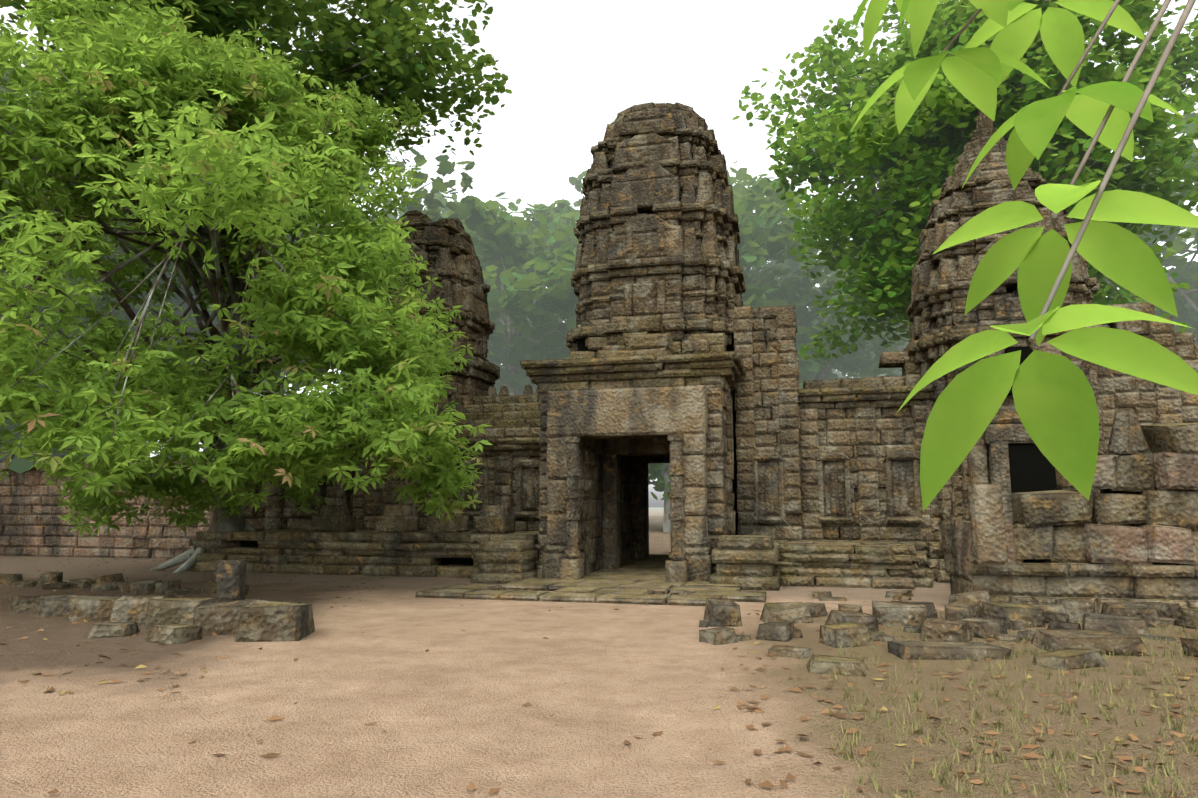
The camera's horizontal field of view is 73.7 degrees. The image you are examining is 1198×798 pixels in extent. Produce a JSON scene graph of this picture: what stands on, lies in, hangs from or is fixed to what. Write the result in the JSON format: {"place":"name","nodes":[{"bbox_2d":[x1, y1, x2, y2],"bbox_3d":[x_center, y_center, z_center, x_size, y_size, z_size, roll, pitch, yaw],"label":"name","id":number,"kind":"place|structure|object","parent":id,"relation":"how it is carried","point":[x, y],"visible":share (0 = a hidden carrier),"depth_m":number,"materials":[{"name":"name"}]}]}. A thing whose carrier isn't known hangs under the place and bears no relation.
{"place":"outdoors","nodes":[
{"label":"outdoors","id":0,"kind":"place"},
{"bbox_2d":[0,507,1197,797],"bbox_3d":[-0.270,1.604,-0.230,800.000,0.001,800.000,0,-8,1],"label":"ground","id":1,"kind":"structure","parent":0,"point":[450,713],"depth_m":6.45,"materials":[{"name":"beige soil"}]},
{"bbox_2d":[0,82,20,252],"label":"tree","id":2,"kind":"object","parent":1,"relation":"on","point":[18,250],"visible":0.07,"depth_m":25.86,"materials":[{"name":"green plant"}]},
{"bbox_2d":[0,459,213,558],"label":"stone wall","id":3,"kind":"structure","parent":1,"relation":"on","point":[31,521],"depth_m":24.79,"materials":[{"name":"brown stone"}]},
{"bbox_2d":[0,49,276,457],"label":"tree","id":4,"kind":"object","parent":1,"relation":"on","point":[178,310],"depth_m":31.99,"materials":[{"name":"green plant"}]},
{"bbox_2d":[0,204,301,484],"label":"tree","id":5,"kind":"object","parent":1,"relation":"on","point":[19,465],"depth_m":28.00,"materials":[{"name":"green plant"}]},
{"bbox_2d":[0,0,492,572],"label":"tree","id":6,"kind":"object","parent":1,"relation":"on","point":[134,64],"depth_m":14.19,"materials":[{"name":"green plant"}]},
{"bbox_2d":[0,0,511,341],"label":"tree","id":7,"kind":"object","parent":1,"relation":"on","point":[400,29],"depth_m":20.21,"materials":[{"name":"green plant"}]},
{"bbox_2d":[174,127,475,402],"bbox_3d":[-13.638,-4.006,36.781,15.112,20.843,14.455,0,-8,1],"label":"tree","id":8,"kind":"object","parent":1,"relation":"on","point":[430,202],"depth_m":39.03,"materials":[{"name":"green plant"}]},
{"bbox_2d":[360,190,458,224],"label":"tree","id":9,"kind":"object","parent":1,"relation":"on","point":[439,197],"depth_m":71.37,"materials":[{"name":"green plant"}]},
{"bbox_2d":[339,208,540,372],"bbox_3d":[-11.466,-2.970,56.667,16.844,24.012,17.758,0,-8,1],"label":"tree","id":10,"kind":"object","parent":1,"relation":"on","point":[495,271],"visible":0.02,"depth_m":56.28,"materials":[{"name":"green plant"}]},
{"bbox_2d":[447,195,578,395],"bbox_3d":[-4.102,-2.284,50.042,15.364,20.915,15.726,0,-8,1],"label":"tree","id":11,"kind":"object","parent":1,"relation":"on","point":[514,298],"depth_m":48.14,"materials":[{"name":"green plant"}]},
{"bbox_2d":[481,192,579,367],"bbox_3d":[-6.503,-3.580,62.794,17.312,26.794,15.976,0,-8,1],"label":"tree","id":12,"kind":"object","parent":1,"relation":"on","point":[563,212],"depth_m":62.86,"materials":[{"name":"green plant"}]},
{"bbox_2d":[528,170,586,319],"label":"tree","id":13,"kind":"object","parent":1,"relation":"on","point":[576,182],"depth_m":74.90,"materials":[{"name":"green plant"}]},
{"bbox_2d":[0,410,1197,676],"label":"stone blocks","id":14,"kind":"structure","parent":1,"relation":"on","point":[1112,564],"depth_m":11.92,"materials":[{"name":"stone"}]},
{"bbox_2d":[0,557,1197,797],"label":"leaf litter and grass","id":15,"kind":"object","parent":1,"relation":"on","point":[972,725],"visible":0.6,"depth_m":5.94,"materials":[{"name":"green plant"}]},
{"bbox_2d":[648,463,670,532],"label":"tree","id":16,"kind":"object","parent":1,"relation":"on","point":[654,471],"depth_m":46.31,"materials":[{"name":"green plant"}]},
{"bbox_2d":[186,102,1197,590],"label":"temple","id":17,"kind":"structure","parent":1,"relation":"on","point":[682,362],"depth_m":18.49,"materials":[{"name":"stone"}]},
{"bbox_2d":[727,172,768,279],"bbox_3d":[6.040,-4.232,59.086,15.272,27.114,14.650,0,-8,1],"label":"tree","id":18,"kind":"object","parent":1,"relation":"on","point":[732,180],"depth_m":59.38,"materials":[{"name":"green plant"}]},
{"bbox_2d":[727,161,826,295],"bbox_3d":[10.422,-4.915,63.237,15.969,29.531,16.279,0,-8,1],"label":"tree","id":19,"kind":"object","parent":1,"relation":"on","point":[791,264],"depth_m":60.55,"materials":[{"name":"green plant"}]},
{"bbox_2d":[734,167,861,388],"bbox_3d":[8.001,-3.106,48.147,15.927,22.008,12.623,0,-8,1],"label":"tree","id":20,"kind":"object","parent":1,"relation":"on","point":[756,245],"depth_m":47.59,"materials":[{"name":"green plant"}]},
{"bbox_2d":[743,241,908,382],"bbox_3d":[13.470,-1.320,52.450,18.574,19.567,15.341,0,-8,1],"label":"tree","id":21,"kind":"object","parent":1,"relation":"on","point":[866,369],"depth_m":48.73,"materials":[{"name":"green plant"}]},
{"bbox_2d":[813,259,886,377],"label":"tree","id":22,"kind":"object","parent":1,"relation":"on","point":[839,373],"depth_m":99.12,"materials":[{"name":"green plant"}]},
{"bbox_2d":[806,229,915,375],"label":"tree","id":23,"kind":"object","parent":1,"relation":"on","point":[896,370],"depth_m":66.32,"materials":[{"name":"green plant"}]},
{"bbox_2d":[732,0,1197,363],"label":"tree","id":24,"kind":"object","parent":1,"relation":"on","point":[905,154],"depth_m":29.88,"materials":[{"name":"green plant"}]},
{"bbox_2d":[1099,164,1197,325],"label":"tree","id":25,"kind":"object","parent":1,"relation":"on","point":[1187,306],"depth_m":55.10,"materials":[{"name":"green plant"}]},
{"bbox_2d":[1105,69,1197,344],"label":"tree","id":26,"kind":"object","parent":1,"relation":"on","point":[1189,275],"depth_m":46.02,"materials":[{"name":"green plant"}]},
{"bbox_2d":[0,0,1197,506],"label":"sky","id":27,"kind":"structure","parent":0,"point":[570,66],"materials":[{"name":"white"}]},
{"bbox_2d":[850,0,1197,510],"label":"branch","id":28,"kind":"object","parent":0,"point":[1055,403],"depth_m":1.09,"materials":[{"name":"green plant"}]},
{"bbox_2d":[1179,227,1194,245],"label":"tree","id":29,"kind":"object","parent":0,"point":[1184,240],"visible":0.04,"depth_m":75.09,"materials":[{"name":"green plant"}]}
]}

